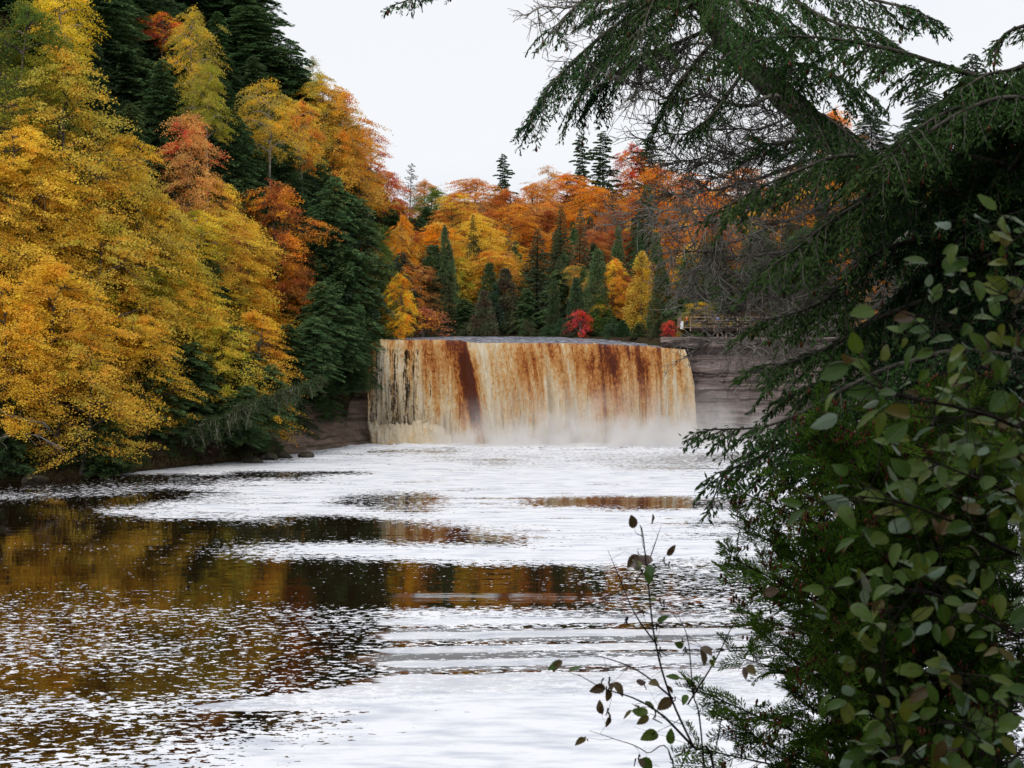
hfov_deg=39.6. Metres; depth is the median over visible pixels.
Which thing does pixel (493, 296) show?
conifer
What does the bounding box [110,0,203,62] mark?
hemlock
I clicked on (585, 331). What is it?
bush
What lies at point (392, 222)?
hemlock
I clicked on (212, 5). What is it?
hemlock
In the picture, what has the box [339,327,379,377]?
hemlock
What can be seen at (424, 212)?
hemlock
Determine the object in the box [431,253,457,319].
conifer
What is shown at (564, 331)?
bush
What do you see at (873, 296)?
maple
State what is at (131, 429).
bush
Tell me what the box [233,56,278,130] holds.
hemlock
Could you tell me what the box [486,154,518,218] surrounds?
pine
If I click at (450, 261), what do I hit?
cedar
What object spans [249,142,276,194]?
hemlock
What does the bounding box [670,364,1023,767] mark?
cedar
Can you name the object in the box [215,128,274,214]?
hemlock
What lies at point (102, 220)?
beech
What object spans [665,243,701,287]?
broadleaf tree
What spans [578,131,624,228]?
pine
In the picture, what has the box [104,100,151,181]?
hemlock
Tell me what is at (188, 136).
maple
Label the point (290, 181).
hemlock
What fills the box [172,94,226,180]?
hemlock
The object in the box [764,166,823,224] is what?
maple
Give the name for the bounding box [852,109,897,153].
hemlock
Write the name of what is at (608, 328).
bush
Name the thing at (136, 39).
hemlock
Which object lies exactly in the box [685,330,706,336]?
bush
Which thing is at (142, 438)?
bush
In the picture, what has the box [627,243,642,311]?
conifer
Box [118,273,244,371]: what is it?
beech
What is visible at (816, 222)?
conifer
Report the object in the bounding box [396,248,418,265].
hemlock
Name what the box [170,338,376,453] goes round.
cliff
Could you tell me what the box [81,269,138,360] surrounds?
broadleaf tree
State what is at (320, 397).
hemlock
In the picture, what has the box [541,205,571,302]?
spruce
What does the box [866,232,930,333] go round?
hemlock
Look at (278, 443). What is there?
bush
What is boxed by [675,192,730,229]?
broadleaf tree
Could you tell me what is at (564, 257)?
conifer
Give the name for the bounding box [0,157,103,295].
broadleaf tree
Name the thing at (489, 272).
conifer
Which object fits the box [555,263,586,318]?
broadleaf tree
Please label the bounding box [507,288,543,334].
hemlock
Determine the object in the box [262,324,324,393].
hemlock
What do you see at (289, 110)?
hemlock
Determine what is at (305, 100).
hemlock
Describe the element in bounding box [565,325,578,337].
bush
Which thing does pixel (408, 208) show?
broadleaf tree
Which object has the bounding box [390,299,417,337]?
hemlock
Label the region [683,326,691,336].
bush
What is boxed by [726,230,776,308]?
hemlock
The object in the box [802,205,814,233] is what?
broadleaf tree
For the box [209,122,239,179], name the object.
hemlock
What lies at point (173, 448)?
bush
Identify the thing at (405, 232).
maple
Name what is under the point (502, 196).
maple
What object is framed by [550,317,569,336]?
bush
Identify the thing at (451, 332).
bush
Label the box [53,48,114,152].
hemlock
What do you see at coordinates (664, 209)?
broadleaf tree
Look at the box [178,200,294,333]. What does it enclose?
beech
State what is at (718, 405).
cliff
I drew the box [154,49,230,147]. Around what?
hemlock
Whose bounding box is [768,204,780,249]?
conifer
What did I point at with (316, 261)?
hemlock
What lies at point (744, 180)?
maple
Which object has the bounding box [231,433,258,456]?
bush
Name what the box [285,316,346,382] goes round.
hemlock
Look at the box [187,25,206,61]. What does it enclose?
hemlock
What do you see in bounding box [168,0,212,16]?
hemlock
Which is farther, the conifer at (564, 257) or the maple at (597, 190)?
the maple at (597, 190)
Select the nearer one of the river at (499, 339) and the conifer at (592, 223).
the river at (499, 339)
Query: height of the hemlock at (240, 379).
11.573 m
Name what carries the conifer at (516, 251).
on the ground at (156, 464)
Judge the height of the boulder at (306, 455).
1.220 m
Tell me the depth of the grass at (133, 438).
166.85 m
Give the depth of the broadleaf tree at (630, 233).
276.49 m
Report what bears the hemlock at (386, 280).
on the ground at (156, 464)
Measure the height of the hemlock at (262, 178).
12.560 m
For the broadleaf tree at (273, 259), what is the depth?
203.09 m
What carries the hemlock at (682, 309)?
on the ground at (156, 464)
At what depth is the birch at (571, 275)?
250.07 m
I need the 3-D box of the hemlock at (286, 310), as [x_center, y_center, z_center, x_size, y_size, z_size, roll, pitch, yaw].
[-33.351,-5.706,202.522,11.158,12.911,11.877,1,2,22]
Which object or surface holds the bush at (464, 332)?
on the ground at (156, 464)
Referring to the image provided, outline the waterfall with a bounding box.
[367,339,696,444]
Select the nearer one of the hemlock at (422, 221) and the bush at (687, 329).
the bush at (687, 329)
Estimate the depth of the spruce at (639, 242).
251.02 m
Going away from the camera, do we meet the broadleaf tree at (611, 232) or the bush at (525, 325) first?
the bush at (525, 325)
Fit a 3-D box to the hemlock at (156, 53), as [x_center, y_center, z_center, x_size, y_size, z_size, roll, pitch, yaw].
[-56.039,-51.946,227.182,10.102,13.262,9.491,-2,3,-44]
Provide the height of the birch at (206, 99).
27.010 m
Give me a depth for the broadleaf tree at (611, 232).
274.28 m
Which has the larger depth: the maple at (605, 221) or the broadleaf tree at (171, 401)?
the maple at (605, 221)
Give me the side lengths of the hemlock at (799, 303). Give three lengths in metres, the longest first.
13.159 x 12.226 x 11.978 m
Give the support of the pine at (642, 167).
on the ground at (156, 464)
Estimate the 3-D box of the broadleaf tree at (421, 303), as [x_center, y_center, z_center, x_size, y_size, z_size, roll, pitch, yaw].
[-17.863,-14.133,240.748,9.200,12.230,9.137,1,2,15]
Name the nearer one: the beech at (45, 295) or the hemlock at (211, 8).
the beech at (45, 295)
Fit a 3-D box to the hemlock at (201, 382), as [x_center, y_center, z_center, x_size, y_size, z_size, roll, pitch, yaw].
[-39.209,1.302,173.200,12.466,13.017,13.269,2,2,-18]
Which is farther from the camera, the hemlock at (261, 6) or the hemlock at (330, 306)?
the hemlock at (261, 6)
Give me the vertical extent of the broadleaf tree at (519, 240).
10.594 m
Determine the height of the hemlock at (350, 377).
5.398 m
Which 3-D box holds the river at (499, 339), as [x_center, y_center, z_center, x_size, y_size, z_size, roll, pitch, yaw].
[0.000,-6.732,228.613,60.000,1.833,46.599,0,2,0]
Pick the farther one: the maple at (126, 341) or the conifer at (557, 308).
the conifer at (557, 308)
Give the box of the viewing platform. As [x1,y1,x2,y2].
[677,317,778,336]
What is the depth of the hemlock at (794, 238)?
210.38 m
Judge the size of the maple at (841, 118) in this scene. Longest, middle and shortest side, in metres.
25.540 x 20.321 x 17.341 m
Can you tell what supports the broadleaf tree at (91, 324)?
on the ground at (156, 464)
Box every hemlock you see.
[0,0,34,15]
[0,387,40,474]
[2,0,66,62]
[38,22,94,100]
[44,0,153,47]
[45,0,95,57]
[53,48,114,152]
[64,405,141,478]
[65,0,163,102]
[76,43,122,127]
[96,103,173,214]
[101,0,147,67]
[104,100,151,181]
[105,14,141,96]
[106,51,150,119]
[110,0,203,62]
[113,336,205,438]
[125,0,159,57]
[128,60,170,131]
[132,59,201,185]
[139,17,172,78]
[141,103,174,172]
[146,154,188,251]
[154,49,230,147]
[156,40,188,115]
[158,0,176,35]
[160,28,189,82]
[161,341,237,451]
[164,375,329,464]
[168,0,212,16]
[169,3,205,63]
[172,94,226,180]
[174,0,212,47]
[175,0,293,44]
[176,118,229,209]
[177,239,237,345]
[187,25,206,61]
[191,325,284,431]
[198,0,229,9]
[200,0,296,86]
[200,11,238,78]
[201,115,278,246]
[206,385,272,448]
[208,74,232,151]
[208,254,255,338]
[209,5,309,103]
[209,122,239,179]
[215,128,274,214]
[216,56,252,116]
[219,80,245,134]
[220,349,268,432]
[225,204,269,300]
[231,182,262,258]
[232,50,252,100]
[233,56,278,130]
[237,364,300,438]
[243,46,322,132]
[249,109,285,181]
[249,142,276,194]
[249,170,289,244]
[255,140,276,185]
[256,96,283,157]
[260,40,333,142]
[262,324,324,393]
[263,227,295,298]
[265,301,301,381]
[266,141,322,241]
[271,124,309,195]
[278,353,322,438]
[280,91,300,148]
[284,192,315,242]
[285,177,387,386]
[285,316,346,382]
[286,257,330,323]
[287,69,336,151]
[287,229,349,387]
[290,281,362,351]
[291,318,325,408]
[296,141,336,194]
[296,173,335,233]
[301,368,348,423]
[303,155,349,259]
[316,310,371,372]
[321,251,383,394]
[326,107,344,161]
[326,198,405,384]
[329,360,378,394]
[337,220,411,339]
[338,178,374,236]
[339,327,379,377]
[370,181,385,226]
[370,257,407,333]
[380,0,1023,403]
[380,209,398,231]
[380,209,404,239]
[380,247,394,264]
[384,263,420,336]
[389,261,419,317]
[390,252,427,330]
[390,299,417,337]
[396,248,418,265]
[405,218,425,253]
[408,217,438,243]
[417,206,438,231]
[448,299,479,332]
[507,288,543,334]
[532,269,570,327]
[624,185,670,288]
[660,252,706,331]
[678,24,1023,526]
[695,236,741,314]
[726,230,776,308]
[735,227,762,301]
[745,257,778,307]
[762,262,830,339]
[776,226,836,302]
[809,271,877,354]
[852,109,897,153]
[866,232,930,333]
[888,88,953,158]
[936,53,987,231]
[955,228,1019,337]
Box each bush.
[0,455,30,477]
[6,435,34,460]
[25,451,45,460]
[32,416,53,433]
[34,432,65,448]
[49,417,77,435]
[50,454,65,468]
[63,444,81,455]
[73,407,93,427]
[91,456,109,472]
[94,418,131,437]
[114,413,147,437]
[128,450,147,464]
[130,424,152,439]
[140,437,167,456]
[149,416,170,444]
[164,443,179,456]
[188,433,214,447]
[191,438,225,464]
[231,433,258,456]
[253,440,273,452]
[257,432,278,450]
[270,441,286,450]
[408,318,430,335]
[425,328,440,336]
[440,326,456,336]
[456,322,473,335]
[517,320,536,336]
[538,326,553,336]
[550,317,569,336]
[558,320,574,336]
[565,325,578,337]
[574,322,594,336]
[599,321,625,338]
[614,320,631,336]
[629,322,647,338]
[648,319,664,338]
[659,323,676,339]
[673,331,686,336]
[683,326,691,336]
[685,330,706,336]
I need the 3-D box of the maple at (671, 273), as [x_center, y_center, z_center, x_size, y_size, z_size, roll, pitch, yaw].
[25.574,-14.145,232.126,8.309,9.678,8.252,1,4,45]
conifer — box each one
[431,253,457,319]
[438,280,459,334]
[475,262,499,322]
[484,282,506,334]
[508,241,526,295]
[525,227,543,269]
[544,281,564,334]
[545,228,565,278]
[548,259,567,320]
[559,251,570,290]
[562,277,586,333]
[563,228,582,267]
[566,221,579,254]
[573,266,589,317]
[581,217,597,247]
[586,243,597,271]
[626,216,643,269]
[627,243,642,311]
[643,258,676,332]
[691,245,709,300]
[700,244,728,321]
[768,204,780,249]
[768,237,787,300]
[779,221,798,262]
[791,203,807,240]
[811,193,832,229]
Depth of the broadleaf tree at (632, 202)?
296.99 m
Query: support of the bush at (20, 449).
on the ground at (156, 464)
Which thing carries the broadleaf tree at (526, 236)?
on the ground at (156, 464)
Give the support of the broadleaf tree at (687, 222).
on the ground at (156, 464)
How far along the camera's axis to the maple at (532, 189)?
303.94 m
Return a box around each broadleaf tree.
[0,156,48,276]
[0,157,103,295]
[2,317,78,434]
[31,296,143,427]
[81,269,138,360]
[95,313,211,441]
[105,253,196,314]
[139,253,241,376]
[167,207,242,300]
[186,318,280,429]
[206,288,279,343]
[210,308,308,446]
[219,223,259,276]
[247,221,295,301]
[378,201,421,227]
[381,236,421,260]
[389,228,441,279]
[401,266,429,323]
[403,204,420,218]
[409,262,459,313]
[429,211,454,241]
[448,226,483,291]
[450,208,468,234]
[471,247,544,300]
[482,216,501,251]
[484,227,534,278]
[510,228,529,261]
[514,230,539,263]
[515,214,544,253]
[522,210,570,262]
[539,224,571,267]
[546,209,581,257]
[554,223,609,263]
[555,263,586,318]
[581,272,619,316]
[594,225,634,273]
[597,218,616,247]
[606,274,639,319]
[607,193,663,233]
[616,220,655,256]
[620,261,673,315]
[639,193,673,228]
[649,224,697,279]
[660,201,682,226]
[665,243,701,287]
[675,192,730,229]
[679,209,695,253]
[681,252,705,299]
[682,200,733,246]
[706,186,731,205]
[720,232,745,263]
[744,210,783,255]
[759,203,814,248]
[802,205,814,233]
[833,183,864,212]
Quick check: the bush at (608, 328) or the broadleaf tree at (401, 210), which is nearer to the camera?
the bush at (608, 328)
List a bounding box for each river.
[0,441,1023,767]
[384,336,705,349]
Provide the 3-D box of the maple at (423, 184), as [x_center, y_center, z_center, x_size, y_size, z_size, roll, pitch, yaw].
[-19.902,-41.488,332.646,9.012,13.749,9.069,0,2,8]
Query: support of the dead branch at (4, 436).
on the ground at (156, 464)
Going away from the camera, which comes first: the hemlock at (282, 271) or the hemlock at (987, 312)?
the hemlock at (987, 312)
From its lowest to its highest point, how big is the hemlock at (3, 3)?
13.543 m
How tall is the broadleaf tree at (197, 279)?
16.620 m
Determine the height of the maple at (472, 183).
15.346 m
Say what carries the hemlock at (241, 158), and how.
on the ground at (156, 464)
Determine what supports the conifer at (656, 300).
on the ground at (156, 464)
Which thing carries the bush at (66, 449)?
on the ground at (156, 464)
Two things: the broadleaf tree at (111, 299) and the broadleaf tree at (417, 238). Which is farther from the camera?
the broadleaf tree at (417, 238)
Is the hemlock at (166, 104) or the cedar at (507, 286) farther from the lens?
the cedar at (507, 286)
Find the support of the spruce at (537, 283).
on the ground at (156, 464)
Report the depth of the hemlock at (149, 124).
198.61 m
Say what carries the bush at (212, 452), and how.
on the ground at (156, 464)
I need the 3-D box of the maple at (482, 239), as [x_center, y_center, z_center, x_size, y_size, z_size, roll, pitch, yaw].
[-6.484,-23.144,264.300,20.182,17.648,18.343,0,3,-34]
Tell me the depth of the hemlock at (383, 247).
211.71 m
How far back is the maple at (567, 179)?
323.50 m
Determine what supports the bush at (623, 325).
on the ground at (156, 464)
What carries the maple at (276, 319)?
on the ground at (156, 464)
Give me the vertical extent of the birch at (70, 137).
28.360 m
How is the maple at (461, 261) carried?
on the ground at (156, 464)
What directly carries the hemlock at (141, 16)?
on the ground at (156, 464)
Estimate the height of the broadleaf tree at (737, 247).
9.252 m
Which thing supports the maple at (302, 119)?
on the ground at (156, 464)
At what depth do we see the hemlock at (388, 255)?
251.90 m
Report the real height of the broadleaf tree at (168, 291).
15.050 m
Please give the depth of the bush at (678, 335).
214.75 m
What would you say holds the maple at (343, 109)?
on the ground at (156, 464)
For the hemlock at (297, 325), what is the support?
on the ground at (156, 464)
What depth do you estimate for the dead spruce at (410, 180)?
331.66 m
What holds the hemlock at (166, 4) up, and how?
on the ground at (156, 464)
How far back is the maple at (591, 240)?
265.16 m
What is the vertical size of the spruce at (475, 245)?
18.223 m
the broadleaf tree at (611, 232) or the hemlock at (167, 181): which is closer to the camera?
the hemlock at (167, 181)
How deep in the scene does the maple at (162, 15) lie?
213.55 m
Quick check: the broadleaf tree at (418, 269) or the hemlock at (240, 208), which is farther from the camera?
the broadleaf tree at (418, 269)
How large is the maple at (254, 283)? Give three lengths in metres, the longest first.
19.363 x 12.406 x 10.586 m
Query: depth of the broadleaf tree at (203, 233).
182.69 m
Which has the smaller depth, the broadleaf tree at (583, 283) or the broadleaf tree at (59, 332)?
the broadleaf tree at (59, 332)
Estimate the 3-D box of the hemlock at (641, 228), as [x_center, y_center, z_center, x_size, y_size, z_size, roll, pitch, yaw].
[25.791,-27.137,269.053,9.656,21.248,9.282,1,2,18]
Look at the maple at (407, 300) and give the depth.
210.32 m
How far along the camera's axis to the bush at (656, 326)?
220.46 m
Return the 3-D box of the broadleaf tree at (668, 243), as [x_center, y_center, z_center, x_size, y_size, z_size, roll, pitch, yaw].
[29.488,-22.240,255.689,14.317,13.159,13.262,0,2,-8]
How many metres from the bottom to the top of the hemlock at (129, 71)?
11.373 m
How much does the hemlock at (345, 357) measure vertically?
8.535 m
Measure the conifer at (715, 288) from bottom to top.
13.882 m
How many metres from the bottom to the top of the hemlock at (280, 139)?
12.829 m
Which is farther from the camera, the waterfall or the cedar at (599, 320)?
the cedar at (599, 320)
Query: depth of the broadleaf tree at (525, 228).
299.74 m
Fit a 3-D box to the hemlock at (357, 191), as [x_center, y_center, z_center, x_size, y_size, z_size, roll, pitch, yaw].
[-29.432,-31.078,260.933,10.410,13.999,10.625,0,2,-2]
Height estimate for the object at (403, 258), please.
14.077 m
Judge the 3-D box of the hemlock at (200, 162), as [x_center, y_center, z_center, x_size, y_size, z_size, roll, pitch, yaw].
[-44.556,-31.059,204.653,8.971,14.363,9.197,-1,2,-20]
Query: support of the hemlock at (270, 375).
on the ground at (156, 464)
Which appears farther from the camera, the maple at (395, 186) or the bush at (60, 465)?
the maple at (395, 186)
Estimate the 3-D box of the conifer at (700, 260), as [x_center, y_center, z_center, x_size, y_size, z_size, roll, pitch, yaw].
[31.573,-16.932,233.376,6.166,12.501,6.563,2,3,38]
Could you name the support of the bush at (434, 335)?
on the ground at (156, 464)
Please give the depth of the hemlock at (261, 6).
260.29 m
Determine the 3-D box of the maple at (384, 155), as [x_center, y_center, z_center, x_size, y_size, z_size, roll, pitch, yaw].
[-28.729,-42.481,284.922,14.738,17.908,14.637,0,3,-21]
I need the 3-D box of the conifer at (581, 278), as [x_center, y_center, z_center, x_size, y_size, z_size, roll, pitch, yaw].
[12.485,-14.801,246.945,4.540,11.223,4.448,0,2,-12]
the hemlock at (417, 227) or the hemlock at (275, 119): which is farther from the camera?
the hemlock at (417, 227)
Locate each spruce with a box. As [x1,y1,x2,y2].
[402,163,420,216]
[462,214,482,312]
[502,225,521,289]
[513,228,552,320]
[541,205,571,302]
[566,208,591,299]
[629,214,641,305]
[639,226,650,316]
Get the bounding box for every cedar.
[414,244,457,320]
[436,224,461,320]
[467,290,499,336]
[492,267,520,334]
[581,248,616,334]
[587,298,617,336]
[607,225,628,313]
[644,232,665,310]
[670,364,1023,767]
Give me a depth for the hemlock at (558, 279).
250.18 m
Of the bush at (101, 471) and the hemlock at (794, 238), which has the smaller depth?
the bush at (101, 471)
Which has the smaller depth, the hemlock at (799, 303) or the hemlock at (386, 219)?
the hemlock at (799, 303)
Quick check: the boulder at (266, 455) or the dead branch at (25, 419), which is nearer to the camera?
the dead branch at (25, 419)
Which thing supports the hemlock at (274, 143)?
on the ground at (156, 464)
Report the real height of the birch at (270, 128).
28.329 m
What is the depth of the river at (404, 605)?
83.13 m
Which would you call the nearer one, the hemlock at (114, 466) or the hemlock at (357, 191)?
the hemlock at (114, 466)
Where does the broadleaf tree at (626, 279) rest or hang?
on the ground at (156, 464)
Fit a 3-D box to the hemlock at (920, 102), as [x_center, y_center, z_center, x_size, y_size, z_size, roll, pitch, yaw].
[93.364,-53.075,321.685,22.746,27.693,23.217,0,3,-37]
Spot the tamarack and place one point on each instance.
(646, 271)
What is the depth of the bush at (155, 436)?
168.66 m
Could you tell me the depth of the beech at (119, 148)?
174.18 m
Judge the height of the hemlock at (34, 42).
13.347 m
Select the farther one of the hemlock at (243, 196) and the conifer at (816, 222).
the conifer at (816, 222)
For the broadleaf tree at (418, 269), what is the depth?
251.93 m
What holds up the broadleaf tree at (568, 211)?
on the ground at (156, 464)
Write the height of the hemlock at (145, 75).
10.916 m
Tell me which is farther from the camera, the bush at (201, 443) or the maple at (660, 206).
the maple at (660, 206)
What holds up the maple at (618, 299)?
on the ground at (156, 464)
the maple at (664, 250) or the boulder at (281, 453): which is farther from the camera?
the maple at (664, 250)
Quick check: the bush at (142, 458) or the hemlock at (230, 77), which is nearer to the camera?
the bush at (142, 458)
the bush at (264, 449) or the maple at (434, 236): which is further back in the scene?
the maple at (434, 236)
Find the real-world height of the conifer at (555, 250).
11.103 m
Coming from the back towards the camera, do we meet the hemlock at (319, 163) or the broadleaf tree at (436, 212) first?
the broadleaf tree at (436, 212)
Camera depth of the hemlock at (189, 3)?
259.19 m
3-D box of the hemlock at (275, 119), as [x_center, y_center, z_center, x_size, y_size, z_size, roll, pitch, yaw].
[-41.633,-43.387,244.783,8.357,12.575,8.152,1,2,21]
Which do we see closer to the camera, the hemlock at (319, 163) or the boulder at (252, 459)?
the boulder at (252, 459)
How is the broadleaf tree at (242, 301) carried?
on the ground at (156, 464)
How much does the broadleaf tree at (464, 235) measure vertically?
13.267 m
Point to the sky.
(453, 83)
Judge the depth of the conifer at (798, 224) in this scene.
258.72 m
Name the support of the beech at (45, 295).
on the ground at (156, 464)
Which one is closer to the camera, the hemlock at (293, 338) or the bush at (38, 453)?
the bush at (38, 453)
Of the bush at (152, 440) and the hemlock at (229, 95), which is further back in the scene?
the hemlock at (229, 95)
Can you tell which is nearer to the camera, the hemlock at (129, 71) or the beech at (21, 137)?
the beech at (21, 137)
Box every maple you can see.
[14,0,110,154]
[96,307,162,385]
[131,11,192,91]
[140,110,249,278]
[232,177,346,321]
[232,218,285,332]
[242,295,314,391]
[272,97,330,191]
[278,270,318,338]
[291,71,366,169]
[300,83,407,219]
[342,124,392,215]
[359,131,405,215]
[371,167,415,227]
[379,271,422,339]
[384,212,426,281]
[402,220,481,297]
[406,186,464,232]
[407,306,455,336]
[411,179,439,214]
[427,190,493,250]
[441,177,502,225]
[449,213,528,289]
[451,257,480,305]
[462,246,528,307]
[481,187,547,248]
[484,202,553,273]
[500,182,570,241]
[521,165,569,217]
[534,171,619,226]
[551,182,628,247]
[560,229,627,277]
[563,308,594,337]
[589,257,631,318]
[591,212,629,263]
[600,141,664,212]
[616,163,689,221]
[643,268,685,315]
[649,231,695,295]
[657,171,725,224]
[658,192,676,230]
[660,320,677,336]
[684,223,750,273]
[713,166,786,228]
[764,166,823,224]
[814,105,874,179]
[818,249,874,293]
[839,280,891,333]
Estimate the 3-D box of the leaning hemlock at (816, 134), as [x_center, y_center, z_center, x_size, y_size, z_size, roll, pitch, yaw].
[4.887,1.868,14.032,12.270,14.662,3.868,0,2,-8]
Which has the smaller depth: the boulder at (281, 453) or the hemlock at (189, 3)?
the boulder at (281, 453)
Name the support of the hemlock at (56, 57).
on the ground at (156, 464)
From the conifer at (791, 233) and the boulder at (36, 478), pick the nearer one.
the boulder at (36, 478)
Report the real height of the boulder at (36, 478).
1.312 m
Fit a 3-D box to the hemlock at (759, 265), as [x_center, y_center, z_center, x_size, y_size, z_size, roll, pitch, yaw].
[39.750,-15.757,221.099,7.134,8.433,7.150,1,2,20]
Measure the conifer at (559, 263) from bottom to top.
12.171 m
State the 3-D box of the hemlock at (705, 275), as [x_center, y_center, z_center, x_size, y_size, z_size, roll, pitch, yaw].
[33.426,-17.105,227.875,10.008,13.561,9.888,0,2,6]
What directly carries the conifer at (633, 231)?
on the ground at (156, 464)
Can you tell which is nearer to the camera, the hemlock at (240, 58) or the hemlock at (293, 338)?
the hemlock at (293, 338)
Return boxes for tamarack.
[621,251,659,331]
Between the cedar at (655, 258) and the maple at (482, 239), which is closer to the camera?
the cedar at (655, 258)
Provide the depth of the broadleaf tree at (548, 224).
299.52 m
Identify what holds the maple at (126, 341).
on the ground at (156, 464)
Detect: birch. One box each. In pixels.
[0,0,101,211]
[0,45,162,262]
[85,239,198,375]
[117,183,213,344]
[155,5,231,194]
[170,58,239,206]
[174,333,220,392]
[226,77,315,210]
[301,55,330,91]
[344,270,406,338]
[547,265,585,313]
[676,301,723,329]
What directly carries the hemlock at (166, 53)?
on the ground at (156, 464)
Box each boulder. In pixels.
[21,474,49,482]
[241,456,262,462]
[258,451,277,459]
[271,449,292,457]
[298,452,313,457]
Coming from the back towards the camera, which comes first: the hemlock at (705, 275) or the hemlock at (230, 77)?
the hemlock at (230, 77)
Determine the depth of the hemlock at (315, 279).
208.65 m
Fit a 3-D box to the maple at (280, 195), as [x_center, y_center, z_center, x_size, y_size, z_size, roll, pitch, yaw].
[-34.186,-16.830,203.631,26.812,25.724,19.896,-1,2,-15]
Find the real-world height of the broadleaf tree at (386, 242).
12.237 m
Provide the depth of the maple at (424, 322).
235.66 m
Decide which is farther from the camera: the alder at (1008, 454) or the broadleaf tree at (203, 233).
the broadleaf tree at (203, 233)
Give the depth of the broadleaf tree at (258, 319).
181.98 m
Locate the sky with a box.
[267,0,1023,215]
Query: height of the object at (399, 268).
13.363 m
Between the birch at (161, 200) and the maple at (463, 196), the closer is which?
the birch at (161, 200)
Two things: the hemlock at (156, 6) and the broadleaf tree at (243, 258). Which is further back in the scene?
the hemlock at (156, 6)
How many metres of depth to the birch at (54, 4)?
180.89 m
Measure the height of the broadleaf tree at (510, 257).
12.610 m
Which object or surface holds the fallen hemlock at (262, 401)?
on the ground at (156, 464)
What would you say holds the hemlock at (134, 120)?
on the ground at (156, 464)
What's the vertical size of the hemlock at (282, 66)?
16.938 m
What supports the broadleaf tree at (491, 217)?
on the ground at (156, 464)
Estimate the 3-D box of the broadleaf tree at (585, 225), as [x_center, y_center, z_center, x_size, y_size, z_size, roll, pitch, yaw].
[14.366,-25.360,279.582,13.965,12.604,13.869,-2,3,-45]
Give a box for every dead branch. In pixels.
[0,387,49,428]
[0,429,63,452]
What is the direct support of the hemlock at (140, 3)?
on the ground at (156, 464)
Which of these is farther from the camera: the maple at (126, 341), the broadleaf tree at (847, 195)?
the broadleaf tree at (847, 195)
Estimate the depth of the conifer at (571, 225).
296.90 m
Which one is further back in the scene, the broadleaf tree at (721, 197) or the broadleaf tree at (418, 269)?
the broadleaf tree at (721, 197)
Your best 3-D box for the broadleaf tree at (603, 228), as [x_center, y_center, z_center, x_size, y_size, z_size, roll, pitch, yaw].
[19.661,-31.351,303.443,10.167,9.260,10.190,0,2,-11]
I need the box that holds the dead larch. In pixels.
[599,190,621,251]
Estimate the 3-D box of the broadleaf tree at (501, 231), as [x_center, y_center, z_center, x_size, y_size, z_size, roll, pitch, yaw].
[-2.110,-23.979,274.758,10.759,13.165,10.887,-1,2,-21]
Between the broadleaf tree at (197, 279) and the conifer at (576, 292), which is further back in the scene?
the conifer at (576, 292)
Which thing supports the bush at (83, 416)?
on the ground at (156, 464)
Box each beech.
[0,115,109,314]
[0,205,197,406]
[0,253,177,454]
[0,273,95,471]
[3,327,170,478]
[77,130,208,317]
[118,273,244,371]
[170,174,260,326]
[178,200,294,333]
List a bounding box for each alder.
[548,514,778,767]
[779,194,1023,767]
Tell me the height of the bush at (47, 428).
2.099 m
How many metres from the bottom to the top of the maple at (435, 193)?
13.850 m
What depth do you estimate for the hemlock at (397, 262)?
241.91 m
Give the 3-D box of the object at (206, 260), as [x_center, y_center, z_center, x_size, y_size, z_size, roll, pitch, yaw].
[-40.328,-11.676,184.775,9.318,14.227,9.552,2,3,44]
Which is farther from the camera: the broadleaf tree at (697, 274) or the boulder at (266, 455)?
the broadleaf tree at (697, 274)
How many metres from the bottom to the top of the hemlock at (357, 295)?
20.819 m
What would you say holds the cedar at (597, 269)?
on the ground at (156, 464)
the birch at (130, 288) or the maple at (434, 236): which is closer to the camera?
the birch at (130, 288)
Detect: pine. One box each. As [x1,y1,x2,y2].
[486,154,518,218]
[560,135,599,225]
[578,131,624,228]
[617,137,672,216]
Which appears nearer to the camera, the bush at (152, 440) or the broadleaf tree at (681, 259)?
the bush at (152, 440)
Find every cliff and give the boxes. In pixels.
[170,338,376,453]
[370,349,688,418]
[661,337,1023,441]
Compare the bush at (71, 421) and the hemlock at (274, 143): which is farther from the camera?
the hemlock at (274, 143)
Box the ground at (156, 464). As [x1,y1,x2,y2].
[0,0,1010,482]
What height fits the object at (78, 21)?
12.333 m
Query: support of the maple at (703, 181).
on the ground at (156, 464)
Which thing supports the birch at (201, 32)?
on the ground at (156, 464)
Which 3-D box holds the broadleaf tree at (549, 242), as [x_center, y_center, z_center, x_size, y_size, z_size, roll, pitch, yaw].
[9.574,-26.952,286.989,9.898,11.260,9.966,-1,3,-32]
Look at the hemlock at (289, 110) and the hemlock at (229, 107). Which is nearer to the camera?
the hemlock at (229, 107)
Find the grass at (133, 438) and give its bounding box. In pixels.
[0,433,267,478]
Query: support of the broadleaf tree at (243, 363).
on the ground at (156, 464)
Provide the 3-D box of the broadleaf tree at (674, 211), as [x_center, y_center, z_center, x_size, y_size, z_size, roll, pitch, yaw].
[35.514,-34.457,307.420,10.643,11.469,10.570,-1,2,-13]

